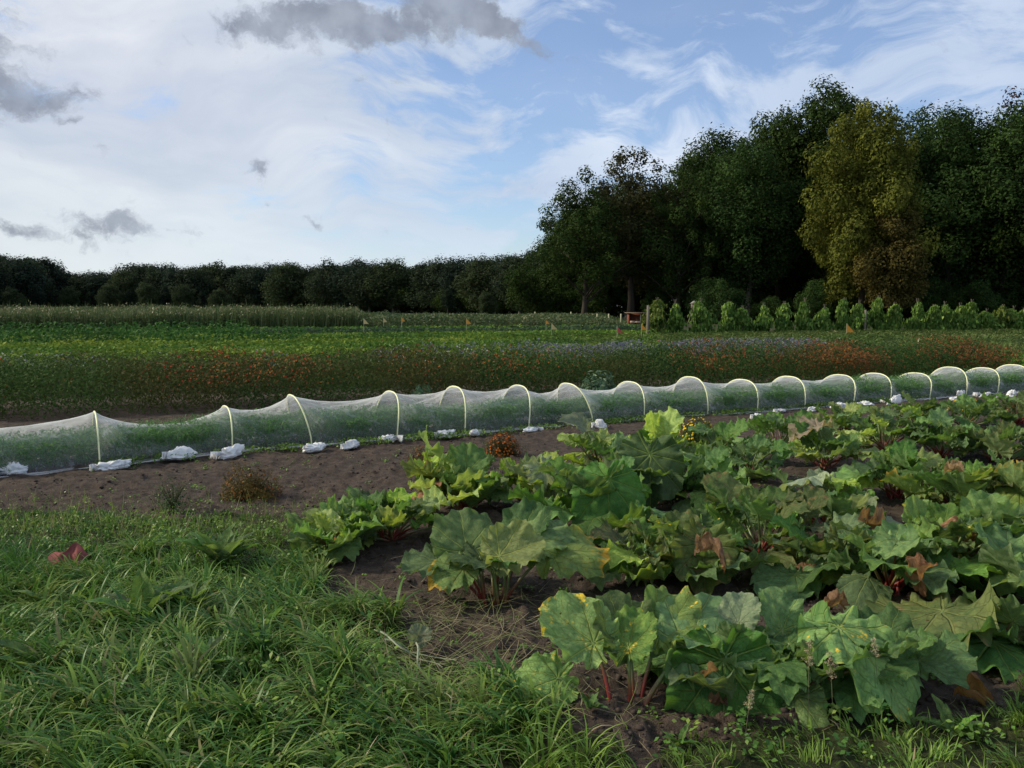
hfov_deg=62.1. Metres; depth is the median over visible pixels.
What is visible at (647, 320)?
wooden post
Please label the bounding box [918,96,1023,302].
broadleaf tree
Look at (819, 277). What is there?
wood edge bush
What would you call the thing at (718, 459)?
rhubarb plant
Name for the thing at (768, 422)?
rhubarb plant
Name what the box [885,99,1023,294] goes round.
broadleaf tree
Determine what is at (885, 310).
wood edge bush
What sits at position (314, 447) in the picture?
weight bag
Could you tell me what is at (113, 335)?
vegetable row
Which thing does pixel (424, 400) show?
kale plant
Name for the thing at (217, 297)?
young tree
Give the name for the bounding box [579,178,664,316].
broadleaf tree
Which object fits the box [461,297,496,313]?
woodland bush
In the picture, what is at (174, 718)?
grass
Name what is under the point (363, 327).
vegetable row
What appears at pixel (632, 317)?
wooden shed
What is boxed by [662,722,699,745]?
dock plant
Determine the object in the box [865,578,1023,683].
rhubarb plant
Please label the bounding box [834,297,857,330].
bean plant
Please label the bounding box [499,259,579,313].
wood edge bush
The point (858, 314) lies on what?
bean plant
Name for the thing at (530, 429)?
weight bag
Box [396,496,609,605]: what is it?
rhubarb plant
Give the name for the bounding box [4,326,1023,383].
field grass
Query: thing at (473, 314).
terrain
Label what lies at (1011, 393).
weight bag
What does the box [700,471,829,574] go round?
rhubarb plant
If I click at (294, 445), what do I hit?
weeds
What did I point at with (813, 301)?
wood edge bush
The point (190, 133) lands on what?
sky
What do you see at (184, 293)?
young tree
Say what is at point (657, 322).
bean plant
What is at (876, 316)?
bean plant
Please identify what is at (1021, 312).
bean plant
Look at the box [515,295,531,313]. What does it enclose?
young tree
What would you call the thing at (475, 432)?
weight bag
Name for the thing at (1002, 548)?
rhubarb plant
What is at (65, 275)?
woodland tree
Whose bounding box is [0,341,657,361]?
vegetable row
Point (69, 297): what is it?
young tree
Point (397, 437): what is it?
weight bag
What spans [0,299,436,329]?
tall weeds
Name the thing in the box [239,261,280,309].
woodland tree
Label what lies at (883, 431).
rhubarb plant
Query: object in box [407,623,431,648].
wilted leaf
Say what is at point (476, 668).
herbs
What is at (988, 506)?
rhubarb plant
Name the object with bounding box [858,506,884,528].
dead leaf
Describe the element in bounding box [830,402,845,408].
weight bag
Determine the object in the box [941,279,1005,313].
wood edge bush
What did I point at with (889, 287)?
chestnut tree
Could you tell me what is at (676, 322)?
bean plant
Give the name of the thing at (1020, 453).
rhubarb plant
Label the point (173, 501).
wispy weed
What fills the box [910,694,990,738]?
dock plant
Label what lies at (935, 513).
rhubarb plant
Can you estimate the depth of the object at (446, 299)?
198.61 m
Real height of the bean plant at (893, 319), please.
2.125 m
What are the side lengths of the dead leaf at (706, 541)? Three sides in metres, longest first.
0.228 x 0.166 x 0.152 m
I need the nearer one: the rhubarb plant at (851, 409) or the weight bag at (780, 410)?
the rhubarb plant at (851, 409)
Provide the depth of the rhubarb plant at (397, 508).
6.01 m
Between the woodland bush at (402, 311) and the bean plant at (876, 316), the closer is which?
the bean plant at (876, 316)
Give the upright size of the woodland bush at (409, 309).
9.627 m
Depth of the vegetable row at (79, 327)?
44.43 m
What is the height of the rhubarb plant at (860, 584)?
0.545 m
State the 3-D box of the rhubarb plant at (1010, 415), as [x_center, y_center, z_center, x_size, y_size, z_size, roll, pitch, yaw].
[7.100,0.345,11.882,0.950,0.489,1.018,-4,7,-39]
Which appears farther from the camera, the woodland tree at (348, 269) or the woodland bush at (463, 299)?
the woodland tree at (348, 269)
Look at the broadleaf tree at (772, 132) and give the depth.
93.59 m
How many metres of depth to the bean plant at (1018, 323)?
52.80 m
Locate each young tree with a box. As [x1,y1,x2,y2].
[0,287,28,308]
[28,285,45,307]
[58,286,81,307]
[82,291,97,308]
[95,283,125,307]
[121,289,136,307]
[135,281,161,306]
[158,285,174,306]
[171,283,196,307]
[196,291,208,310]
[207,288,232,307]
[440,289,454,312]
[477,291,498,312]
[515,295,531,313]
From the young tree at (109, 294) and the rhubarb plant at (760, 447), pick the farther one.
the young tree at (109, 294)
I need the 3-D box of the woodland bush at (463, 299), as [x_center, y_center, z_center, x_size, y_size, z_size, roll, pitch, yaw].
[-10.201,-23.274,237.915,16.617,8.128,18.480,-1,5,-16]
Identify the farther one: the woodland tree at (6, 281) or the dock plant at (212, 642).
the woodland tree at (6, 281)
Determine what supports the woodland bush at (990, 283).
on the ground at (342, 475)
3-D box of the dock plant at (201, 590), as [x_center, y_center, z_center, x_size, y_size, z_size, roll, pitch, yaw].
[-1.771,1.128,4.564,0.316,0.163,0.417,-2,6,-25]
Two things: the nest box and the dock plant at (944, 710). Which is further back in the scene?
the nest box
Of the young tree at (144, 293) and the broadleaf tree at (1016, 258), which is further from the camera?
the young tree at (144, 293)
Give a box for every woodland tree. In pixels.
[0,253,18,285]
[0,254,16,291]
[0,254,50,305]
[0,263,15,300]
[18,254,63,306]
[35,256,72,306]
[41,258,67,289]
[59,270,100,307]
[61,272,74,291]
[74,269,96,278]
[80,271,116,306]
[105,267,144,308]
[112,262,163,304]
[128,264,169,308]
[132,264,162,274]
[148,262,179,273]
[157,262,204,305]
[167,266,219,306]
[198,259,228,303]
[217,267,244,306]
[224,266,271,306]
[231,265,260,275]
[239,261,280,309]
[258,259,312,307]
[295,264,323,306]
[303,257,353,308]
[324,257,379,311]
[339,264,390,311]
[364,256,415,311]
[400,253,457,312]
[404,262,428,312]
[412,258,435,312]
[433,253,478,312]
[451,253,499,312]
[467,254,495,313]
[474,253,508,290]
[485,252,516,313]
[489,253,537,313]
[506,243,536,310]
[526,258,544,311]
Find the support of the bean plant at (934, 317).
on the ground at (342, 475)
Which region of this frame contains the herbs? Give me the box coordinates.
[0,516,1016,767]
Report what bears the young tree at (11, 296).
on the terrain at (473, 314)
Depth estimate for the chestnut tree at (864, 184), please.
78.59 m
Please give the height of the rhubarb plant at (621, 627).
0.492 m
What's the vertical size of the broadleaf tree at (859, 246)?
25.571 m
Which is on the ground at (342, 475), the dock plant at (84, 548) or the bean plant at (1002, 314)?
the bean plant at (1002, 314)
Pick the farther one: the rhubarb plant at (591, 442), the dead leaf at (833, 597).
the rhubarb plant at (591, 442)
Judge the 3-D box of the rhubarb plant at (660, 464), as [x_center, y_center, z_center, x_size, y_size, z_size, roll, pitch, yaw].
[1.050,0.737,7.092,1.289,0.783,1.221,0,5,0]
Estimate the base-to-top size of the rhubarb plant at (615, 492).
0.651 m
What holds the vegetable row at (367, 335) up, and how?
on the ground at (342, 475)
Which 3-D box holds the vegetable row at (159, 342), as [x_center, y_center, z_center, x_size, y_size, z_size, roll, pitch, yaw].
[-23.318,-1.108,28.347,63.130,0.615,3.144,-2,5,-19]
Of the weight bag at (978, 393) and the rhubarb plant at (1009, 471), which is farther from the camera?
the weight bag at (978, 393)
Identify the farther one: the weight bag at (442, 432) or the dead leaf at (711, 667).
the weight bag at (442, 432)
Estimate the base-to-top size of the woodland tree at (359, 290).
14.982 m
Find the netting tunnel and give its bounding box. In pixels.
[0,364,1023,476]
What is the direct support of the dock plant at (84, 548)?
on the grass at (174, 718)
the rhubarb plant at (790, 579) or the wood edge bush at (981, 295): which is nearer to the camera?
the rhubarb plant at (790, 579)
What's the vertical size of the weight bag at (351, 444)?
0.122 m
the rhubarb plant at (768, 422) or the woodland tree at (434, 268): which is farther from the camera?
the woodland tree at (434, 268)
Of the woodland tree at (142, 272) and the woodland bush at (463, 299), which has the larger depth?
the woodland tree at (142, 272)
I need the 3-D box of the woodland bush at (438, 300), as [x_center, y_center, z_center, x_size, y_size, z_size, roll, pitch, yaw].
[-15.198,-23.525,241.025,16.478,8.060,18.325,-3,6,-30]
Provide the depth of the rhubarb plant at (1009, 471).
6.45 m
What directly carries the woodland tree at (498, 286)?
on the terrain at (473, 314)
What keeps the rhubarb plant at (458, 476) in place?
on the ground at (342, 475)
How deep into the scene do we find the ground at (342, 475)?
5.78 m
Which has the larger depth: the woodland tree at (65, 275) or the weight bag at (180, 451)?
the woodland tree at (65, 275)
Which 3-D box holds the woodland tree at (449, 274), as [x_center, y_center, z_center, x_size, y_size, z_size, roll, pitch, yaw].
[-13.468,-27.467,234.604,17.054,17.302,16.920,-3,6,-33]
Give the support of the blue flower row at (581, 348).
on the ground at (342, 475)
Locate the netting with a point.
(62, 448)
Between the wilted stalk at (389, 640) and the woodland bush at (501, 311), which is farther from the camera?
the woodland bush at (501, 311)
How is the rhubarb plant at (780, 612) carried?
on the ground at (342, 475)
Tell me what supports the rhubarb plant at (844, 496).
on the ground at (342, 475)
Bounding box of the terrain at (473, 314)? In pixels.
[385,310,625,316]
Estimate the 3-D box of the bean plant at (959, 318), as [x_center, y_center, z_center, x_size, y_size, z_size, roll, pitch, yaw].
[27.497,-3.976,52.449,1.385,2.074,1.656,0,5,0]
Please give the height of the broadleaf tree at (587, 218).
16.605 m
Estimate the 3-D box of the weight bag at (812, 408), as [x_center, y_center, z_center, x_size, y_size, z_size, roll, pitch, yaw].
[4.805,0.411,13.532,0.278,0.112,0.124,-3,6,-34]
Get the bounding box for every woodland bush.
[51,290,74,307]
[265,297,291,308]
[297,297,316,308]
[344,291,385,312]
[370,305,397,311]
[381,298,419,312]
[389,286,427,312]
[394,287,437,312]
[419,294,448,312]
[430,289,468,312]
[453,289,479,312]
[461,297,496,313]
[471,293,511,313]
[495,299,517,313]
[714,273,807,318]
[761,271,817,308]
[769,276,833,317]
[951,271,1018,299]
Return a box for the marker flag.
[846,325,852,332]
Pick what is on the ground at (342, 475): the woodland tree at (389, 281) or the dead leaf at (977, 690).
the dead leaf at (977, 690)
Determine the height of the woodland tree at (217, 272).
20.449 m
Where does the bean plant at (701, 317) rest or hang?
on the ground at (342, 475)
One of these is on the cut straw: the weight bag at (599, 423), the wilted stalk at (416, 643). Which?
the wilted stalk at (416, 643)
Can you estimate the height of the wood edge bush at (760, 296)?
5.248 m
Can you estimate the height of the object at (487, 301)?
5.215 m
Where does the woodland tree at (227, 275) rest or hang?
on the terrain at (473, 314)
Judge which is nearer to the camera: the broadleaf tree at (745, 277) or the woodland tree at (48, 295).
the broadleaf tree at (745, 277)
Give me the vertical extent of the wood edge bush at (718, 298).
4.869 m
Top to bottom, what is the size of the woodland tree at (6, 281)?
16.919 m
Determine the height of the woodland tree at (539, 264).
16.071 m
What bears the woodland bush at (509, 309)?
on the terrain at (473, 314)
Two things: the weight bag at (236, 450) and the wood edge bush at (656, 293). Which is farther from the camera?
the wood edge bush at (656, 293)
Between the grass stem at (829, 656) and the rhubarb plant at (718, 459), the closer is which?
the grass stem at (829, 656)
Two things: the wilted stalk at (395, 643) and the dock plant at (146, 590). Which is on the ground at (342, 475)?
the dock plant at (146, 590)
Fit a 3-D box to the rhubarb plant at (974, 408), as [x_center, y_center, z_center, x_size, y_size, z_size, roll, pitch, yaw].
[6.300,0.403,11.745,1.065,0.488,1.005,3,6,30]
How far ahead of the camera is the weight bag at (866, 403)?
14.15 m
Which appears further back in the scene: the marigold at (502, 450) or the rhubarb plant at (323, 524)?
the marigold at (502, 450)
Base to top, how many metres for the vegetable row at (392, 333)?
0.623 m
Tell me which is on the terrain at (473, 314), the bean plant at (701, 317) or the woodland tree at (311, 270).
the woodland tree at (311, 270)
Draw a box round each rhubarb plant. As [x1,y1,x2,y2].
[283,494,387,565]
[340,485,450,549]
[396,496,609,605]
[400,425,513,509]
[488,451,563,500]
[508,455,672,544]
[511,584,773,707]
[541,412,650,468]
[585,509,705,590]
[595,430,714,507]
[608,406,700,468]
[623,506,782,594]
[633,591,809,716]
[671,445,766,512]
[685,417,749,457]
[695,434,793,480]
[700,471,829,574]
[718,586,918,727]
[731,408,815,449]
[750,511,922,599]
[769,415,886,468]
[773,466,901,531]
[783,600,977,724]
[797,515,1003,612]
[808,401,878,434]
[831,439,958,503]
[835,405,941,451]
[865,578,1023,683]
[878,390,941,421]
[880,450,1012,506]
[894,407,984,458]
[901,489,1023,599]
[924,393,1004,430]
[928,450,1023,505]
[930,494,1023,596]
[947,419,1023,462]
[972,518,1023,586]
[979,390,1023,424]
[1011,438,1023,457]
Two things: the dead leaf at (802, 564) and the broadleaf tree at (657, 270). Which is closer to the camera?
the dead leaf at (802, 564)
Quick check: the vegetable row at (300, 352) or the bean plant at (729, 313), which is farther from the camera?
the bean plant at (729, 313)
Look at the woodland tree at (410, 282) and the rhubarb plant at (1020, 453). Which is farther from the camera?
the woodland tree at (410, 282)
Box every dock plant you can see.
[0,637,88,675]
[12,587,87,614]
[71,674,150,721]
[83,545,108,554]
[84,568,197,632]
[152,577,215,610]
[181,631,245,674]
[233,605,296,638]
[246,674,307,704]
[323,711,368,743]
[579,691,608,709]
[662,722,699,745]
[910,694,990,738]
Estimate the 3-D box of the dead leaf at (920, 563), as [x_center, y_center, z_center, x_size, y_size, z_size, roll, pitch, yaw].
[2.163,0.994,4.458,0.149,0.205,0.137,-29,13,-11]
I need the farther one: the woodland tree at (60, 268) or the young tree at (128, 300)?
the woodland tree at (60, 268)
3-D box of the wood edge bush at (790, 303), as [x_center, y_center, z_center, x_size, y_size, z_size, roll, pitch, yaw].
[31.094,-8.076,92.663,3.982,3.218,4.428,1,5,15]
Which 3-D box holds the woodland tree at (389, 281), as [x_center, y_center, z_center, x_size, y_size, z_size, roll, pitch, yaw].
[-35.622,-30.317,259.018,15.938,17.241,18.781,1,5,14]
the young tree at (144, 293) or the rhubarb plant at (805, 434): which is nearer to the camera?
the rhubarb plant at (805, 434)
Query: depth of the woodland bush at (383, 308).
279.92 m
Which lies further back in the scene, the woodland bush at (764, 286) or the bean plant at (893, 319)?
the woodland bush at (764, 286)
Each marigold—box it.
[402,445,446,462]
[483,428,527,457]
[677,411,714,442]
[1003,396,1017,409]
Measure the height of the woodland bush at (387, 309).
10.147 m
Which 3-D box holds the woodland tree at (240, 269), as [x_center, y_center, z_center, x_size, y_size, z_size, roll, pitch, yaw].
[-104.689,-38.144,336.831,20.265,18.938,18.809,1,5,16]
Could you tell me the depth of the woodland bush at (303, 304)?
300.03 m
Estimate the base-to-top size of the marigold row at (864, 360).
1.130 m
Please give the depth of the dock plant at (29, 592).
4.61 m
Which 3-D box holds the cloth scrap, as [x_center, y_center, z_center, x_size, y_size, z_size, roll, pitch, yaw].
[-2.745,1.059,5.284,0.255,0.140,0.187,0,5,0]
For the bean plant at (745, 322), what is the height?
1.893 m
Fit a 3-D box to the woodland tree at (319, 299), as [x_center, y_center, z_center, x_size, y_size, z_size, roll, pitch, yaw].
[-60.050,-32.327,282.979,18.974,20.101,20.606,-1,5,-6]
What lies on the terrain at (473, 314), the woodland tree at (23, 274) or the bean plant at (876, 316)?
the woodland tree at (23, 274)
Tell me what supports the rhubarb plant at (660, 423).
on the ground at (342, 475)
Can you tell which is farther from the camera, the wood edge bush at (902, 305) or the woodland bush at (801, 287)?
the woodland bush at (801, 287)
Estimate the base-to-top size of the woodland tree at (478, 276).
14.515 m
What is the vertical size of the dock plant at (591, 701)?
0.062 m
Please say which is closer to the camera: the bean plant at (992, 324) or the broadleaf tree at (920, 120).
the bean plant at (992, 324)
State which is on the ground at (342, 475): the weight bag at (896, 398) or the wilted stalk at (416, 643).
the weight bag at (896, 398)
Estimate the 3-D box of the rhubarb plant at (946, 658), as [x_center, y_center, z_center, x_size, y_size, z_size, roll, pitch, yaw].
[1.529,1.145,3.700,0.797,0.436,0.803,0,5,0]
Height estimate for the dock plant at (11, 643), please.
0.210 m
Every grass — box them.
[0,504,1023,767]
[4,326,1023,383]
[477,327,1023,380]
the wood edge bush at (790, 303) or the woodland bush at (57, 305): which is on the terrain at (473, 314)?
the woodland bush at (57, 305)
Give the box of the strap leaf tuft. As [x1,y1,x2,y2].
[174,522,258,569]
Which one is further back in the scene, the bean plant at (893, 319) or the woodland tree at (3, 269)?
the woodland tree at (3, 269)
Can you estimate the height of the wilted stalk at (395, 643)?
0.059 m
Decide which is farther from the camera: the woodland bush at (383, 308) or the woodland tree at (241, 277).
the woodland tree at (241, 277)
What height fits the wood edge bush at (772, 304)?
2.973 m
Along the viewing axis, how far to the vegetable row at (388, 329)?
50.38 m
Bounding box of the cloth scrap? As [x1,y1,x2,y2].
[48,543,90,566]
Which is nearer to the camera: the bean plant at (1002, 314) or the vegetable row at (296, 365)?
the vegetable row at (296, 365)
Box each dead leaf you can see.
[694,531,725,572]
[694,645,720,676]
[706,691,727,715]
[796,562,820,574]
[824,588,849,609]
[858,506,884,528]
[905,552,937,596]
[941,516,979,549]
[944,459,964,473]
[953,671,993,705]
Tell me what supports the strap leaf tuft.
on the ground at (342, 475)
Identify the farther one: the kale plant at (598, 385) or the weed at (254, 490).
the kale plant at (598, 385)
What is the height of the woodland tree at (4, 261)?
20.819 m
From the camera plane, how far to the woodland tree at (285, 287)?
290.00 m
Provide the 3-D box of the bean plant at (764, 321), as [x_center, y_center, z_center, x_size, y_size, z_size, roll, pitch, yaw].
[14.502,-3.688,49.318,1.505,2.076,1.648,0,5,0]
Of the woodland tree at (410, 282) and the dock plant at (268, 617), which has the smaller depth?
the dock plant at (268, 617)
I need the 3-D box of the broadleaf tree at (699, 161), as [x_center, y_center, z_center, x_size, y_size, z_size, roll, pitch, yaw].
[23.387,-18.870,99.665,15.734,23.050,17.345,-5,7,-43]
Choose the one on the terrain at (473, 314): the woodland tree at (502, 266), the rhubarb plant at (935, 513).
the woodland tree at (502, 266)
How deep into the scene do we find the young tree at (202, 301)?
289.53 m
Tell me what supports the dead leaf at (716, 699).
on the ground at (342, 475)
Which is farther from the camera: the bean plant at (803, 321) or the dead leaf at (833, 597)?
the bean plant at (803, 321)
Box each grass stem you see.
[743,689,754,740]
[825,651,836,723]
[869,637,878,718]
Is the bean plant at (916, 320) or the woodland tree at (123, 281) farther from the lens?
the woodland tree at (123, 281)
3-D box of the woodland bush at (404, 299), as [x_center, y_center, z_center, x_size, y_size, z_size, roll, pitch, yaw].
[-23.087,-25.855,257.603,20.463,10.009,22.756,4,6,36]
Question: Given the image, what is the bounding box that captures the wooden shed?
[625,312,645,324]
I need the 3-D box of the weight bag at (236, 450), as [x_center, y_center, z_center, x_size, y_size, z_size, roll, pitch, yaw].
[-3.098,0.739,9.350,0.188,0.149,0.440,4,6,35]
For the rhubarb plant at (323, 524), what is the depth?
5.53 m
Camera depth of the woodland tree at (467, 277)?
236.55 m
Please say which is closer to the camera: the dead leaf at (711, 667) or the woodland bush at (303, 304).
the dead leaf at (711, 667)
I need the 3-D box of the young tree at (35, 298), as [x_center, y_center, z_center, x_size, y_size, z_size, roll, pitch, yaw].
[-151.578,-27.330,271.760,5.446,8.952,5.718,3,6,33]
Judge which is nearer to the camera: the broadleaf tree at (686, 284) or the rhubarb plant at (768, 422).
the rhubarb plant at (768, 422)
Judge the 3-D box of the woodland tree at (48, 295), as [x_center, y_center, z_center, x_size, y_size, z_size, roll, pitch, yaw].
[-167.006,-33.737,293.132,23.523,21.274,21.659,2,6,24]
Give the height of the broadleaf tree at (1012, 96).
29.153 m
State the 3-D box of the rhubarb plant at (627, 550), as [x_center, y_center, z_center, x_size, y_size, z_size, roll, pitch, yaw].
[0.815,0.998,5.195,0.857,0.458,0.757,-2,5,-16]
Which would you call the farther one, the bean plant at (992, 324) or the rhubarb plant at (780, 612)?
the bean plant at (992, 324)
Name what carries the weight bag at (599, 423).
on the ground at (342, 475)
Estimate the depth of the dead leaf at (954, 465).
6.61 m
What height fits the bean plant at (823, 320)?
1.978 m
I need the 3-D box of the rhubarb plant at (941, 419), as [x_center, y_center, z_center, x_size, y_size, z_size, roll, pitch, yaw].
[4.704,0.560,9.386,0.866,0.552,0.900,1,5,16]
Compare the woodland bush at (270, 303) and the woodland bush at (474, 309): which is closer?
the woodland bush at (474, 309)
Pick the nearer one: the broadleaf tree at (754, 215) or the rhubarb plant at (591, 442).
the rhubarb plant at (591, 442)
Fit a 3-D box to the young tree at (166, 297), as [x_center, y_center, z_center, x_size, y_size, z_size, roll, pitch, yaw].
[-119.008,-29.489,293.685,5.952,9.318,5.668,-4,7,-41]
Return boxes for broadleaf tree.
[524,165,658,314]
[532,202,620,313]
[572,145,690,319]
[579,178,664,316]
[618,162,728,317]
[625,178,697,319]
[640,178,736,292]
[643,122,783,310]
[691,135,813,317]
[714,143,762,289]
[720,100,829,320]
[767,73,891,278]
[805,128,859,281]
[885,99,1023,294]
[889,99,977,320]
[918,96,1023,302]
[951,148,1011,301]
[980,114,1023,284]
[1001,86,1023,276]
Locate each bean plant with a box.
[636,297,669,332]
[664,299,687,333]
[683,298,719,332]
[714,301,740,332]
[735,305,755,331]
[753,302,774,332]
[772,301,798,331]
[791,297,821,332]
[813,304,836,332]
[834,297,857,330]
[850,300,870,333]
[868,295,889,331]
[883,302,904,330]
[902,299,928,330]
[925,304,945,329]
[939,301,958,329]
[949,303,970,330]
[964,299,989,331]
[977,308,1004,332]
[992,304,1017,328]
[1007,306,1023,329]
[1018,308,1023,317]
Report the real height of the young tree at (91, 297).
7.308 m
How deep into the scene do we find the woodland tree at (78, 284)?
333.80 m
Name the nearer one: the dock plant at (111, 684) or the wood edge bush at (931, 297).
the dock plant at (111, 684)
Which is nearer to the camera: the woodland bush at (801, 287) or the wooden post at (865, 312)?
the wooden post at (865, 312)
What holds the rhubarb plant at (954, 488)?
on the ground at (342, 475)
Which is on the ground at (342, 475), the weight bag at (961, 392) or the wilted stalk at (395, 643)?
the weight bag at (961, 392)
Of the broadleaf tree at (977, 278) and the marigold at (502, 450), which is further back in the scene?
the broadleaf tree at (977, 278)
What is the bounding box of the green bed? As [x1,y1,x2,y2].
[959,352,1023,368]
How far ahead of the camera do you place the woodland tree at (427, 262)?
267.48 m
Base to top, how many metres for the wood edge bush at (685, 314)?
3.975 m
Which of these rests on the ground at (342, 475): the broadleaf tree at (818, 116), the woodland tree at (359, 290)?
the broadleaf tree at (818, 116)
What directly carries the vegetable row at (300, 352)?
on the ground at (342, 475)
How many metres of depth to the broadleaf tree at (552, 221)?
108.26 m
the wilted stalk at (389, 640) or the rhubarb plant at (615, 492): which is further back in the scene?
the rhubarb plant at (615, 492)
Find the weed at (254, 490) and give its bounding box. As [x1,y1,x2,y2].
[217,459,282,504]
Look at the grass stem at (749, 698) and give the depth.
3.24 m
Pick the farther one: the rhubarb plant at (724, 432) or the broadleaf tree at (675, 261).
the broadleaf tree at (675, 261)
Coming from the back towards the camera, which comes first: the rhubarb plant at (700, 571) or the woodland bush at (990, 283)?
the woodland bush at (990, 283)
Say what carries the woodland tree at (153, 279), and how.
on the terrain at (473, 314)
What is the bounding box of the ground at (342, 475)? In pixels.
[0,317,1023,767]
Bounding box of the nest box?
[688,301,695,326]
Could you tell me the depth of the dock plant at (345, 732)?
3.18 m
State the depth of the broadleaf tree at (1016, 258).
85.25 m
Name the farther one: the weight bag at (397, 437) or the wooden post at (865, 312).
the wooden post at (865, 312)
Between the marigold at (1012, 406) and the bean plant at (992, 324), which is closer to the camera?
the marigold at (1012, 406)
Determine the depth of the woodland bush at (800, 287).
112.12 m
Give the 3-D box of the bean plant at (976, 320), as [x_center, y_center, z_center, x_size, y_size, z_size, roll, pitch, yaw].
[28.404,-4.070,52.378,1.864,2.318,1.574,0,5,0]
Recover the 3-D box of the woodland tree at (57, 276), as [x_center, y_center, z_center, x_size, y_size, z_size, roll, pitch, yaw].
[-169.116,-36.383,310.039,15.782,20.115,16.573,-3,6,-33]
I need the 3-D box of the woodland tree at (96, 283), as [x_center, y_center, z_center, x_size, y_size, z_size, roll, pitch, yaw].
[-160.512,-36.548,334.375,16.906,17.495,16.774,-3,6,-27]
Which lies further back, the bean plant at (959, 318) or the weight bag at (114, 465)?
the bean plant at (959, 318)
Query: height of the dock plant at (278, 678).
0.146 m
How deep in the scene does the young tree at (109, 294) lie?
292.34 m
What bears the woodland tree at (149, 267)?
on the terrain at (473, 314)
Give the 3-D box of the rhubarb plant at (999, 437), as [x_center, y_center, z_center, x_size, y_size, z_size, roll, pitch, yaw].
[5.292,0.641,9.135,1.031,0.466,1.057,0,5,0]
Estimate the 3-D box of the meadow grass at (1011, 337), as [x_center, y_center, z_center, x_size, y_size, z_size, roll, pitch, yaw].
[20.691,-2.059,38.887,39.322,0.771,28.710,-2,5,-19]
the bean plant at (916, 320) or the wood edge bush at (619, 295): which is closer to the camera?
the bean plant at (916, 320)
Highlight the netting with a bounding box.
[0,365,1023,474]
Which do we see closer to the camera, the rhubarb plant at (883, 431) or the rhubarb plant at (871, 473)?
the rhubarb plant at (871, 473)
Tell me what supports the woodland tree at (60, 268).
on the terrain at (473, 314)
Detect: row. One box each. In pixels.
[0,319,249,336]
[0,324,307,345]
[0,329,656,343]
[0,333,662,352]
[0,333,1022,418]
[0,335,912,396]
[0,337,660,355]
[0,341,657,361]
[0,348,672,385]
[4,323,640,335]
[5,347,674,373]
[251,324,640,333]
[309,329,659,341]
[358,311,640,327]
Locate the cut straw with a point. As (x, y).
(444, 624)
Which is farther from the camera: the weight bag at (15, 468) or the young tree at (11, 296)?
the young tree at (11, 296)
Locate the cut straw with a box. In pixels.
[84,539,969,767]
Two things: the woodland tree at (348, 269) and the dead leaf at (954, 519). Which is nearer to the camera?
the dead leaf at (954, 519)
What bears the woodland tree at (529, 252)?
on the terrain at (473, 314)
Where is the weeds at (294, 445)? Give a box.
[0,387,1005,728]
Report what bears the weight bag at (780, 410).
on the ground at (342, 475)
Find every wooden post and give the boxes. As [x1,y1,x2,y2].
[646,305,649,335]
[864,310,866,331]
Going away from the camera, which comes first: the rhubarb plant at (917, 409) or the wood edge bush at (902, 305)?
the rhubarb plant at (917, 409)
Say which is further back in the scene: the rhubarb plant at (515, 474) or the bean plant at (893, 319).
the bean plant at (893, 319)
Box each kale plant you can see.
[405,384,433,407]
[573,370,624,397]
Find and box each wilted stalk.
[374,629,442,667]
[384,638,455,659]
[415,642,450,697]
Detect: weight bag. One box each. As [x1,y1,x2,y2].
[0,461,27,474]
[89,459,131,471]
[160,446,197,459]
[210,443,244,459]
[302,442,325,452]
[340,439,359,449]
[377,434,402,441]
[434,429,454,438]
[469,429,482,435]
[522,427,543,431]
[591,419,606,428]
[773,408,785,412]
[807,406,819,411]
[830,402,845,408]
[857,401,874,405]
[880,394,901,404]
[956,390,964,395]
[973,392,990,396]
[1006,389,1018,396]
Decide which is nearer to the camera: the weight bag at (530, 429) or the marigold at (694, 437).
the marigold at (694, 437)
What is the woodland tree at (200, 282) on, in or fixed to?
on the terrain at (473, 314)
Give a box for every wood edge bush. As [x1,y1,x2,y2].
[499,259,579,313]
[559,281,611,315]
[588,277,641,317]
[640,279,693,321]
[681,277,752,323]
[681,289,697,321]
[733,281,771,320]
[748,295,781,319]
[783,295,809,321]
[791,278,856,322]
[802,267,871,319]
[851,298,888,314]
[883,271,928,322]
[900,276,956,317]
[927,290,969,310]
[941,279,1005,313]
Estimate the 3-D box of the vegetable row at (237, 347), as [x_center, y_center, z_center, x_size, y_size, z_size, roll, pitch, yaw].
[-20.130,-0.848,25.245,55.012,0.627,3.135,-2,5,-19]
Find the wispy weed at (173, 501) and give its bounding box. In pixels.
[143,476,198,511]
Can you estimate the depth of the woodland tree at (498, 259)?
230.12 m
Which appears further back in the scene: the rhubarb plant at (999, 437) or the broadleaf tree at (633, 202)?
the broadleaf tree at (633, 202)
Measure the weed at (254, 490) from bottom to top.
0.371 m
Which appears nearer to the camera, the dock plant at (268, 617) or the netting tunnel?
the dock plant at (268, 617)
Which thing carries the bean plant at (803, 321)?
on the ground at (342, 475)
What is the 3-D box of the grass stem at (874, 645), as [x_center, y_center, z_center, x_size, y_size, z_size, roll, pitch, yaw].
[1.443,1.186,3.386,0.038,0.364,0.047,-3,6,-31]
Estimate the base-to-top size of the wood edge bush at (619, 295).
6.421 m
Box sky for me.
[0,0,1023,276]
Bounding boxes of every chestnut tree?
[796,96,941,310]
[845,204,933,310]

